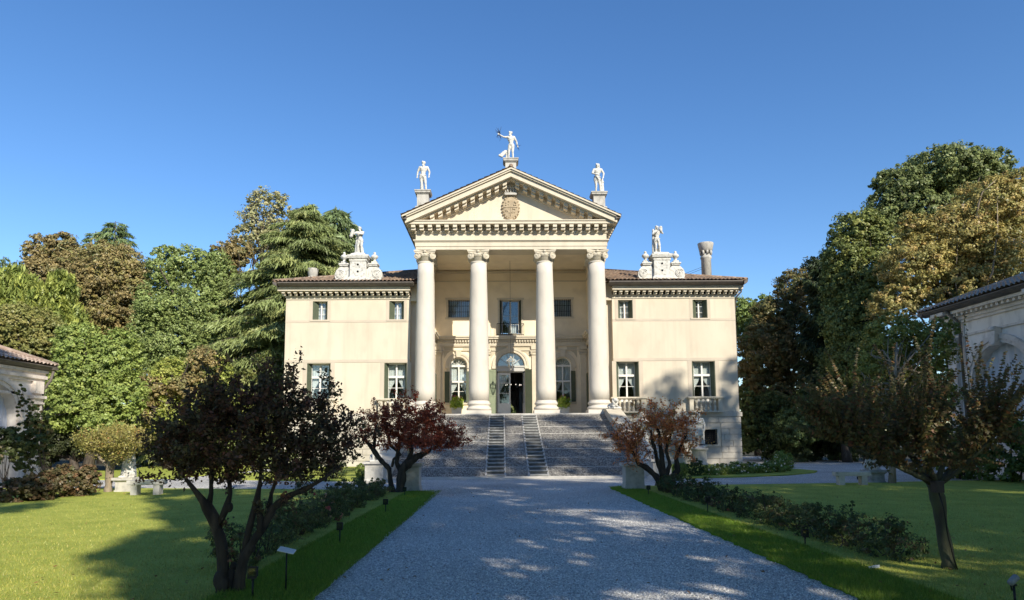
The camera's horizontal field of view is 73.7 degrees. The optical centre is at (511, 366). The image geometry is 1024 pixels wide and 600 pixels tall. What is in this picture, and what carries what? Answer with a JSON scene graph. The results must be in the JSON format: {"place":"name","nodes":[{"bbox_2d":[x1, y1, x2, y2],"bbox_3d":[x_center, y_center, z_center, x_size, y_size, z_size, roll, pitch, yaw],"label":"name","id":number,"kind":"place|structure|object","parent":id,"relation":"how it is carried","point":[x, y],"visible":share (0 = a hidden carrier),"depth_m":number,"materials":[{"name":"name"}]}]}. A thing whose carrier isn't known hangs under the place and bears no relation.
{"place":"outdoors","nodes":[
{"label":"outdoors","id":0,"kind":"place"},
{"bbox_2d":[81,466,265,479],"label":"back lawn","id":1,"kind":"structure","parent":0,"point":[117,472],"depth_m":36.43,"materials":[{"name":"green plant"}]},
{"bbox_2d":[43,321,151,465],"bbox_3d":[-22.984,1.705,37.737,6.067,8.564,3.917,0,-6,-1],"label":"broadleaf tree","id":2,"kind":"object","parent":1,"relation":"on","point":[91,385],"visible":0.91,"depth_m":37.02,"materials":[{"name":"green plant"}]},
{"bbox_2d":[124,344,223,468],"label":"broadleaf tree","id":3,"kind":"object","parent":1,"relation":"on","point":[188,375],"visible":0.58,"depth_m":41.40,"materials":[{"name":"green plant"}]},
{"bbox_2d":[133,355,251,441],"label":"broadleaf tree","id":4,"kind":"object","parent":1,"relation":"on","point":[163,370],"visible":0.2,"depth_m":41.94,"materials":[{"name":"green plant"}]},
{"bbox_2d":[40,445,922,471],"bbox_3d":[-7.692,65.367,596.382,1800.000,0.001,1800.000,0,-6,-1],"label":"ground","id":5,"kind":"structure","parent":0,"point":[102,466],"depth_m":52.84,"materials":[{"name":"green plant"}]},
{"bbox_2d":[0,260,44,315],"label":"thuja tree","id":6,"kind":"object","parent":5,"relation":"on","point":[15,281],"visible":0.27,"depth_m":46.24,"materials":[{"name":"green plant"}]},
{"bbox_2d":[0,345,59,482],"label":"outbuilding","id":7,"kind":"structure","parent":5,"relation":"on","point":[28,372],"depth_m":28.63,"materials":[{"name":"paint"}]},
{"bbox_2d":[7,384,54,472],"bbox_3d":[-18.938,2.704,27.110,1.612,4.068,1.492,-3,-7,24],"label":"climbing shrub","id":8,"kind":"object","parent":5,"relation":"on","point":[37,430],"visible":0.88,"depth_m":26.93,"materials":[{"name":"green plant"}]},
{"bbox_2d":[0,301,68,359],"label":"broadleaf tree","id":9,"kind":"object","parent":5,"relation":"on","point":[23,329],"visible":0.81,"depth_m":39.06,"materials":[{"name":"green plant"}]},
{"bbox_2d":[19,231,91,427],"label":"broadleaf tree","id":10,"kind":"object","parent":5,"relation":"on","point":[41,260],"visible":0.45,"depth_m":59.65,"materials":[{"name":"brown plant"}]},
{"bbox_2d":[26,267,93,467],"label":"thuja tree","id":11,"kind":"object","parent":5,"relation":"on","point":[58,293],"visible":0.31,"depth_m":45.46,"materials":[{"name":"green plant"}]},
{"bbox_2d":[39,425,117,470],"bbox_3d":[-24.492,4.536,38.363,5.693,3.085,2.519,0,-6,-1],"label":"broadleaf tree","id":12,"kind":"object","parent":5,"relation":"on","point":[63,448],"visible":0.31,"depth_m":37.93,"materials":[{"name":"green plant"}]},
{"bbox_2d":[58,236,152,463],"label":"broadleaf tree","id":13,"kind":"object","parent":5,"relation":"on","point":[110,278],"visible":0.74,"depth_m":54.03,"materials":[{"name":"green plant"}]},
{"bbox_2d":[85,221,149,369],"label":"cedar tree","id":14,"kind":"object","parent":5,"relation":"on","point":[121,235],"visible":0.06,"depth_m":66.91,"materials":[{"name":"green plant"}]},
{"bbox_2d":[124,243,241,397],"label":"broadleaf tree","id":15,"kind":"object","parent":5,"relation":"on","point":[170,315],"visible":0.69,"depth_m":50.24,"materials":[{"name":"green plant"}]},
{"bbox_2d":[133,352,283,460],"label":"broadleaf tree","id":16,"kind":"object","parent":5,"relation":"on","point":[279,373],"visible":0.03,"depth_m":45.71,"materials":[{"name":"green plant"}]},
{"bbox_2d":[197,235,255,296],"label":"broadleaf tree","id":17,"kind":"object","parent":5,"relation":"on","point":[238,254],"visible":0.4,"depth_m":64.62,"materials":[{"name":"brown plant"}]},
{"bbox_2d":[115,203,399,467],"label":"cedar tree","id":18,"kind":"object","parent":5,"relation":"on","point":[304,239],"visible":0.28,"depth_m":50.07,"materials":[{"name":"green plant"}]},
{"bbox_2d":[227,186,293,289],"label":"broadleaf tree","id":19,"kind":"object","parent":5,"relation":"on","point":[261,224],"visible":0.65,"depth_m":68.94,"materials":[{"name":"green plant"}]},
{"bbox_2d":[322,206,382,270],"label":"cedar tree","id":20,"kind":"object","parent":5,"relation":"on","point":[342,224],"visible":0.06,"depth_m":62.49,"materials":[{"name":"green plant"}]},
{"bbox_2d":[272,157,747,466],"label":"villa","id":21,"kind":"object","parent":5,"relation":"on","point":[492,251],"visible":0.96,"depth_m":43.30,"materials":[{"name":"beige paint"}]},
{"bbox_2d":[306,364,330,411],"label":"window","id":22,"kind":"structure","parent":21,"relation":"in","point":[311,368],"depth_m":43.39,"materials":[{"name":"white paint"}]},
{"bbox_2d":[313,302,327,319],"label":"window","id":23,"kind":"structure","parent":21,"relation":"in","point":[319,308],"depth_m":43.75,"materials":[{"name":"white paint"}]},
{"bbox_2d":[349,227,363,252],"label":"statue","id":24,"kind":"object","parent":21,"relation":"on","point":[359,243],"visible":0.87,"depth_m":43.78,"materials":[{"name":"stone"}]},
{"bbox_2d":[384,363,406,411],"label":"window","id":25,"kind":"structure","parent":21,"relation":"in","point":[394,372],"depth_m":43.50,"materials":[{"name":"white paint"}]},
{"bbox_2d":[389,301,403,318],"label":"window","id":26,"kind":"structure","parent":21,"relation":"in","point":[396,311],"depth_m":43.80,"materials":[{"name":"white paint"}]},
{"bbox_2d":[416,161,429,188],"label":"statue","id":27,"kind":"object","parent":21,"relation":"on","point":[423,168],"visible":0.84,"depth_m":42.95,"materials":[{"name":"stone"}]},
{"bbox_2d":[449,396,463,413],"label":"planter","id":28,"kind":"object","parent":21,"relation":"on","point":[456,406],"visible":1,"depth_m":45.26,"materials":[{"name":"white paint"}]},
{"bbox_2d":[445,358,468,402],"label":"arched window","id":29,"kind":"structure","parent":21,"relation":"in","point":[459,375],"depth_m":47.04,"materials":[{"name":"white paint"}]},
{"bbox_2d":[448,300,469,317],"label":"loggia window","id":30,"kind":"structure","parent":21,"relation":"in","point":[456,308],"depth_m":47.67,"materials":[{"name":"glass"}]},
{"bbox_2d":[498,131,518,157],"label":"statue","id":31,"kind":"object","parent":21,"relation":"on","point":[510,138],"visible":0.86,"depth_m":43.34,"materials":[{"name":"stone"}]},
{"bbox_2d":[500,388,519,412],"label":"garden window","id":32,"kind":"structure","parent":21,"relation":"in","point":[515,395],"depth_m":61.76,"materials":[{"name":"glass"}]},
{"bbox_2d":[497,300,523,334],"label":"balcony window","id":33,"kind":"structure","parent":21,"relation":"in","point":[513,325],"depth_m":47.39,"materials":[{"name":"paint"}]},
{"bbox_2d":[489,353,531,413],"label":"door","id":34,"kind":"structure","parent":21,"relation":"in","point":[503,371],"depth_m":46.73,"materials":[{"name":"paint"}]},
{"bbox_2d":[554,299,570,316],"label":"loggia window","id":35,"kind":"structure","parent":21,"relation":"in","point":[562,308],"depth_m":47.63,"materials":[{"name":"paint"}]},
{"bbox_2d":[556,357,575,401],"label":"arched window","id":36,"kind":"structure","parent":21,"relation":"in","point":[564,374],"depth_m":47.18,"materials":[{"name":"white paint"}]},
{"bbox_2d":[592,163,604,190],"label":"statue","id":37,"kind":"object","parent":21,"relation":"on","point":[597,170],"visible":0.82,"depth_m":43.10,"materials":[{"name":"stone"}]},
{"bbox_2d":[618,300,632,317],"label":"window","id":38,"kind":"structure","parent":21,"relation":"in","point":[625,310],"depth_m":44.14,"materials":[{"name":"white paint"}]},
{"bbox_2d":[616,362,639,409],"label":"window","id":39,"kind":"structure","parent":21,"relation":"in","point":[630,370],"depth_m":43.67,"materials":[{"name":"white paint"}]},
{"bbox_2d":[652,225,662,252],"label":"statue","id":40,"kind":"object","parent":21,"relation":"on","point":[656,244],"visible":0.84,"depth_m":44.07,"materials":[{"name":"stone"}]},
{"bbox_2d":[692,300,707,317],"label":"window","id":41,"kind":"structure","parent":21,"relation":"in","point":[699,309],"depth_m":44.11,"materials":[{"name":"white paint"}]},
{"bbox_2d":[692,362,715,409],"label":"window","id":42,"kind":"structure","parent":21,"relation":"in","point":[707,370],"depth_m":43.73,"materials":[{"name":"white paint"}]},
{"bbox_2d":[704,427,720,446],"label":"basement window","id":43,"kind":"structure","parent":21,"relation":"in","point":[709,432],"depth_m":43.01,"materials":[{"name":"glass"}]},
{"bbox_2d":[734,294,777,455],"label":"broadleaf tree","id":44,"kind":"object","parent":5,"relation":"on","point":[743,316],"visible":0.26,"depth_m":64.36,"materials":[{"name":"green plant"}]},
{"bbox_2d":[737,249,830,421],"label":"broadleaf tree","id":45,"kind":"object","parent":5,"relation":"on","point":[777,355],"visible":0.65,"depth_m":52.80,"materials":[{"name":"green plant"}]},
{"bbox_2d":[739,386,836,460],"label":"broadleaf tree","id":46,"kind":"object","parent":5,"relation":"on","point":[754,427],"visible":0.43,"depth_m":49.35,"materials":[{"name":"green plant"}]},
{"bbox_2d":[768,345,919,461],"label":"broadleaf tree","id":47,"kind":"object","parent":5,"relation":"on","point":[788,416],"visible":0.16,"depth_m":44.85,"materials":[{"name":"green plant"}]},
{"bbox_2d":[812,205,903,461],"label":"broadleaf tree","id":48,"kind":"object","parent":5,"relation":"on","point":[851,282],"visible":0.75,"depth_m":43.31,"materials":[{"name":"green plant"}]},
{"bbox_2d":[775,421,952,461],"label":"hedge","id":49,"kind":"object","parent":5,"relation":"on","point":[804,453],"visible":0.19,"depth_m":46.08,"materials":[{"name":"green plant"}]},
{"bbox_2d":[860,139,1018,367],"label":"broadleaf tree","id":50,"kind":"object","parent":5,"relation":"on","point":[950,168],"visible":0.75,"depth_m":48.74,"materials":[{"name":"green plant"}]},
{"bbox_2d":[861,166,1023,351],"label":"broadleaf tree","id":51,"kind":"object","parent":5,"relation":"on","point":[982,247],"visible":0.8,"depth_m":38.30,"materials":[{"name":"green plant"}]},
{"bbox_2d":[916,272,1023,477],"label":"outbuilding","id":52,"kind":"structure","parent":5,"relation":"on","point":[994,318],"depth_m":28.35,"materials":[{"name":"paint"}]},
{"bbox_2d":[0,483,1023,599],"bbox_3d":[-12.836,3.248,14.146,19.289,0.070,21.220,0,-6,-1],"label":"lawn","id":53,"kind":"structure","parent":0,"point":[4,506],"depth_m":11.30,"materials":[{"name":"green plant"}]},
{"bbox_2d":[0,475,38,502],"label":"hydrangea","id":54,"kind":"object","parent":53,"relation":"on","point":[16,486],"visible":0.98,"depth_m":18.65,"materials":[{"name":"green plant"}]},
{"bbox_2d":[19,470,60,500],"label":"hydrangea","id":55,"kind":"object","parent":53,"relation":"on","point":[48,482],"visible":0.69,"depth_m":19.20,"materials":[{"name":"brown plant"}]},
{"bbox_2d":[39,463,81,497],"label":"hydrangea","id":56,"kind":"object","parent":53,"relation":"on","point":[62,471],"visible":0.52,"depth_m":20.25,"materials":[{"name":"brown plant"}]},
{"bbox_2d":[64,464,102,495],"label":"hydrangea","id":57,"kind":"object","parent":53,"relation":"on","point":[90,476],"visible":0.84,"depth_m":20.56,"materials":[{"name":"brown plant"}]},
{"bbox_2d":[69,419,156,491],"bbox_3d":[-12.937,2.963,22.206,3.093,2.522,1.978,-2,-6,12],"label":"tree","id":58,"kind":"object","parent":53,"relation":"on","point":[122,440],"visible":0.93,"depth_m":22.12,"materials":[{"name":"green plant"}]},
{"bbox_2d":[111,477,141,491],"bbox_3d":[-12.681,3.910,22.486,0.680,0.520,0.680,0,-6,-1],"label":"stone pedestal","id":59,"kind":"object","parent":53,"relation":"on","point":[121,485],"visible":0.52,"depth_m":22.23,"materials":[{"name":"white stone"}]},
{"bbox_2d":[118,446,136,477],"bbox_3d":[-12.672,2.995,22.543,0.531,1.314,0.500,1,-6,-12],"label":"statue","id":60,"kind":"object","parent":59,"relation":"on","point":[128,470],"visible":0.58,"depth_m":22.42,"materials":[{"name":"stone"}]},
{"bbox_2d":[126,479,167,494],"bbox_3d":[-11.209,3.722,20.968,1.050,0.470,0.400,0,-6,-8],"label":"stone bench","id":61,"kind":"object","parent":53,"relation":"on","point":[135,489],"visible":0.79,"depth_m":20.83,"materials":[{"name":"grey stone"}]},
{"bbox_2d":[204,522,275,566],"bbox_3d":[-3.601,2.364,8.972,0.797,0.685,0.904,-3,-7,26],"label":"rose bush","id":62,"kind":"object","parent":53,"relation":"on","point":[236,555],"visible":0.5,"depth_m":8.83,"materials":[{"name":"green plant"}]},
{"bbox_2d":[127,343,384,592],"bbox_3d":[-2.756,1.127,7.456,2.663,2.778,1.530,0,-6,-1],"label":"tree","id":63,"kind":"object","parent":53,"relation":"on","point":[203,426],"visible":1,"depth_m":7.31,"materials":[{"name":"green plant"}]},
{"bbox_2d":[230,501,297,555],"bbox_3d":[-3.595,2.370,9.874,0.883,0.824,1.133,0,-6,-1],"label":"rose bush","id":64,"kind":"object","parent":53,"relation":"on","point":[273,530],"visible":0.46,"depth_m":9.88,"materials":[{"name":"green plant"}]},
{"bbox_2d":[261,497,312,544],"bbox_3d":[-3.635,2.475,10.881,0.890,0.940,1.152,0,-6,-1],"label":"rose bush","id":65,"kind":"object","parent":53,"relation":"on","point":[294,522],"visible":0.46,"depth_m":10.67,"materials":[{"name":"green plant"}]},
{"bbox_2d":[278,504,324,535],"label":"rose bush","id":66,"kind":"object","parent":53,"relation":"on","point":[316,515],"visible":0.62,"depth_m":11.66,"materials":[{"name":"green plant"}]},
{"bbox_2d":[292,481,338,528],"bbox_3d":[-3.733,2.631,12.782,0.941,0.984,1.170,0,-6,-1],"label":"rose bush","id":67,"kind":"object","parent":53,"relation":"on","point":[326,507],"visible":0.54,"depth_m":12.77,"materials":[{"name":"green plant"}]},
{"bbox_2d":[307,485,347,522],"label":"rose bush","id":68,"kind":"object","parent":53,"relation":"on","point":[337,516],"visible":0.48,"depth_m":13.54,"materials":[{"name":"green plant"}]},
{"bbox_2d":[318,478,354,515],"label":"rose bush","id":69,"kind":"object","parent":53,"relation":"on","point":[341,489],"visible":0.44,"depth_m":14.46,"materials":[{"name":"green plant"}]},
{"bbox_2d":[345,476,377,503],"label":"rose bush","id":70,"kind":"object","parent":53,"relation":"on","point":[367,488],"visible":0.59,"depth_m":17.37,"materials":[{"name":"green plant"}]},
{"bbox_2d":[343,385,477,491],"bbox_3d":[-3.202,2.316,21.379,4.289,3.484,2.298,0,-6,-1],"label":"flowering tree","id":71,"kind":"object","parent":53,"relation":"on","point":[436,437],"visible":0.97,"depth_m":21.25,"materials":[{"name":"red plant"}]},
{"bbox_2d":[0,457,1023,599],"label":"gravel path","id":72,"kind":"structure","parent":0,"point":[824,468],"depth_m":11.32,"materials":[{"name":"grey gravel"}]},
{"bbox_2d":[0,426,26,487],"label":"climbing shrub","id":73,"kind":"object","parent":72,"relation":"on","point":[9,443],"visible":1,"depth_m":24.99,"materials":[{"name":"green plant"}]},
{"bbox_2d":[215,467,363,481],"bbox_3d":[-10.404,5.454,34.988,8.154,0.070,14.824,0,-6,-1],"label":"grass bed","id":74,"kind":"object","parent":72,"relation":"on","point":[351,471],"visible":0.09,"depth_m":30.85,"materials":[{"name":"green plant"}]},
{"bbox_2d":[213,491,433,599],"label":"grass verge","id":75,"kind":"object","parent":72,"relation":"on","point":[417,496],"depth_m":11.03,"materials":[{"name":"green plant"}]},
{"bbox_2d":[362,461,388,482],"bbox_3d":[-5.395,4.181,27.036,1.000,0.840,1.000,0,-6,-1],"label":"stone pedestal","id":76,"kind":"object","parent":72,"relation":"on","point":[374,470],"visible":0.77,"depth_m":26.68,"materials":[{"name":"white stone"}]},
{"bbox_2d":[399,462,424,490],"bbox_3d":[-3.295,3.584,22.050,0.840,0.940,0.840,0,-6,-1],"label":"stone pedestal","id":77,"kind":"object","parent":72,"relation":"on","point":[413,478],"visible":0.45,"depth_m":21.72,"materials":[{"name":"grey stone"}]},
{"bbox_2d":[380,409,653,479],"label":"staircase","id":78,"kind":"structure","parent":72,"relation":"on","point":[550,446],"depth_m":33.49,"materials":[{"name":"stone"}]},
{"bbox_2d":[18,485,1023,599],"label":"fallen leaves","id":79,"kind":"object","parent":72,"relation":"on","point":[935,562],"visible":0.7,"depth_m":9.79,"materials":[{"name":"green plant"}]},
{"bbox_2d":[200,485,970,599],"bbox_3d":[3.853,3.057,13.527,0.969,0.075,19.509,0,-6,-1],"label":"grass verge","id":80,"kind":"object","parent":72,"relation":"on","point":[695,525],"depth_m":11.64,"materials":[{"name":"green plant"}]},
{"bbox_2d":[619,462,646,488],"bbox_3d":[3.944,3.577,22.203,0.780,0.880,0.780,0,-6,-1],"label":"stone pedestal","id":81,"kind":"object","parent":72,"relation":"on","point":[632,478],"visible":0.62,"depth_m":21.90,"materials":[{"name":"grey stone"}]},
{"bbox_2d":[671,464,816,478],"bbox_3d":[10.683,5.333,35.304,8.143,0.070,14.819,0,-6,-1],"label":"grass bed","id":82,"kind":"object","parent":72,"relation":"on","point":[793,472],"visible":0.27,"depth_m":29.92,"materials":[{"name":"green plant"}]},
{"bbox_2d":[686,458,705,475],"bbox_3d":[7.882,4.370,29.436,0.870,0.873,0.880,6,-9,-45],"label":"box ball","id":83,"kind":"object","parent":82,"relation":"on","point":[693,466],"visible":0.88,"depth_m":29.25,"materials":[{"name":"green plant"}]},
{"bbox_2d":[690,447,707,464],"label":"round pedestal","id":84,"kind":"object","parent":82,"relation":"on","point":[699,453],"visible":0.72,"depth_m":40.65,"materials":[{"name":"stone"}]},
{"bbox_2d":[692,412,705,447],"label":"statue","id":85,"kind":"object","parent":84,"relation":"on","point":[700,427],"visible":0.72,"depth_m":41.02,"materials":[{"name":"stone"}]},
{"bbox_2d":[791,258,857,459],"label":"cypress tree","id":86,"kind":"object","parent":72,"relation":"on","point":[809,341],"visible":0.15,"depth_m":49.81,"materials":[{"name":"green plant"}]},
{"bbox_2d":[860,469,886,482],"bbox_3d":[12.896,3.927,24.304,0.660,0.500,0.660,0,-6,-1],"label":"stone pedestal","id":87,"kind":"object","parent":72,"relation":"on","point":[876,476],"visible":0.61,"depth_m":24.06,"materials":[{"name":"grey stone"}]},
{"bbox_2d":[847,311,964,482],"bbox_3d":[15.224,1.099,25.806,4.485,6.652,3.886,0,-6,-1],"label":"broadleaf tree","id":88,"kind":"object","parent":72,"relation":"on","point":[888,338],"visible":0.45,"depth_m":26.09,"materials":[{"name":"green plant"}]},
{"bbox_2d":[0,0,1023,422],"label":"sky","id":89,"kind":"structure","parent":0,"point":[742,127],"materials":[{"name":"blue"}]},
{"bbox_2d":[646,480,1023,599],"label":"lawn","id":90,"kind":"structure","parent":0,"point":[996,488],"depth_m":13.61,"materials":[{"name":"green plant"}]},
{"bbox_2d":[597,394,714,490],"bbox_3d":[4.447,2.406,21.325,3.511,3.092,1.993,2,-6,-20],"label":"flowering tree","id":91,"kind":"object","parent":90,"relation":"on","point":[631,444],"visible":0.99,"depth_m":21.13,"materials":[{"name":"red plant"}]},
{"bbox_2d":[662,473,685,494],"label":"rose bush","id":92,"kind":"object","parent":90,"relation":"on","point":[672,482],"visible":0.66,"depth_m":19.39,"materials":[{"name":"green plant"}]},
{"bbox_2d":[679,478,713,501],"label":"rose bush","id":93,"kind":"object","parent":90,"relation":"on","point":[690,483],"visible":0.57,"depth_m":17.50,"materials":[{"name":"green plant"}]},
{"bbox_2d":[688,476,729,505],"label":"rose bush","id":94,"kind":"object","parent":90,"relation":"on","point":[706,487],"visible":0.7,"depth_m":16.69,"materials":[{"name":"green plant"}]},
{"bbox_2d":[698,484,744,508],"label":"rose bush","id":95,"kind":"object","parent":90,"relation":"on","point":[714,493],"visible":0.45,"depth_m":15.67,"materials":[{"name":"green plant"}]},
{"bbox_2d":[714,486,756,514],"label":"rose bush","id":96,"kind":"object","parent":90,"relation":"on","point":[732,495],"visible":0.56,"depth_m":14.74,"materials":[{"name":"green plant"}]},
{"bbox_2d":[730,489,781,518],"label":"rose bush","id":97,"kind":"object","parent":90,"relation":"on","point":[749,498],"visible":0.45,"depth_m":13.78,"materials":[{"name":"green plant"}]},
{"bbox_2d":[745,491,799,524],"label":"rose bush","id":98,"kind":"object","parent":90,"relation":"on","point":[777,500],"visible":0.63,"depth_m":12.85,"materials":[{"name":"green plant"}]},
{"bbox_2d":[765,499,825,530],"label":"rose bush","id":99,"kind":"object","parent":90,"relation":"on","point":[778,519],"visible":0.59,"depth_m":12.01,"materials":[{"name":"green plant"}]},
{"bbox_2d":[781,501,850,539],"bbox_3d":[4.989,2.531,11.083,1.004,0.697,1.316,0,-6,-1],"label":"rose bush","id":100,"kind":"object","parent":90,"relation":"on","point":[805,517],"visible":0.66,"depth_m":10.94,"materials":[{"name":"green plant"}]},
{"bbox_2d":[814,500,888,549],"bbox_3d":[5.040,2.381,10.142,0.920,0.789,1.292,0,-6,-1],"label":"rose bush","id":101,"kind":"object","parent":90,"relation":"on","point":[839,522],"visible":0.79,"depth_m":10.14,"materials":[{"name":"green plant"}]},
{"bbox_2d":[832,471,870,484],"bbox_3d":[11.434,3.772,22.992,1.120,0.470,0.400,-1,-6,6],"label":"stone bench","id":102,"kind":"object","parent":90,"relation":"on","point":[861,475],"visible":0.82,"depth_m":22.85,"materials":[{"name":"grey stone"}]},
{"bbox_2d":[847,512,929,561],"bbox_3d":[5.058,2.331,9.225,1.003,0.681,1.188,-4,-7,31],"label":"rose bush","id":103,"kind":"object","parent":90,"relation":"on","point":[890,541],"visible":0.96,"depth_m":9.10,"materials":[{"name":"green plant"}]},
{"bbox_2d":[772,311,1023,569],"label":"flowering tree","id":104,"kind":"object","parent":90,"relation":"on","point":[844,418],"visible":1,"depth_m":7.98,"materials":[{"name":"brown plant"}]},
{"bbox_2d":[929,481,957,569],"bbox_3d":[5.222,1.909,8.190,0.316,1.064,0.153,0,-6,-8],"label":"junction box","id":105,"kind":"object","parent":104,"relation":"attached to","point":[937,487],"visible":1,"depth_m":8.19,"materials":[{"name":"black plastic"}]},
{"bbox_2d":[928,410,1023,481],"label":"hedge","id":106,"kind":"object","parent":90,"relation":"on","point":[1014,465],"visible":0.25,"depth_m":24.18,"materials":[{"name":"green plant"}]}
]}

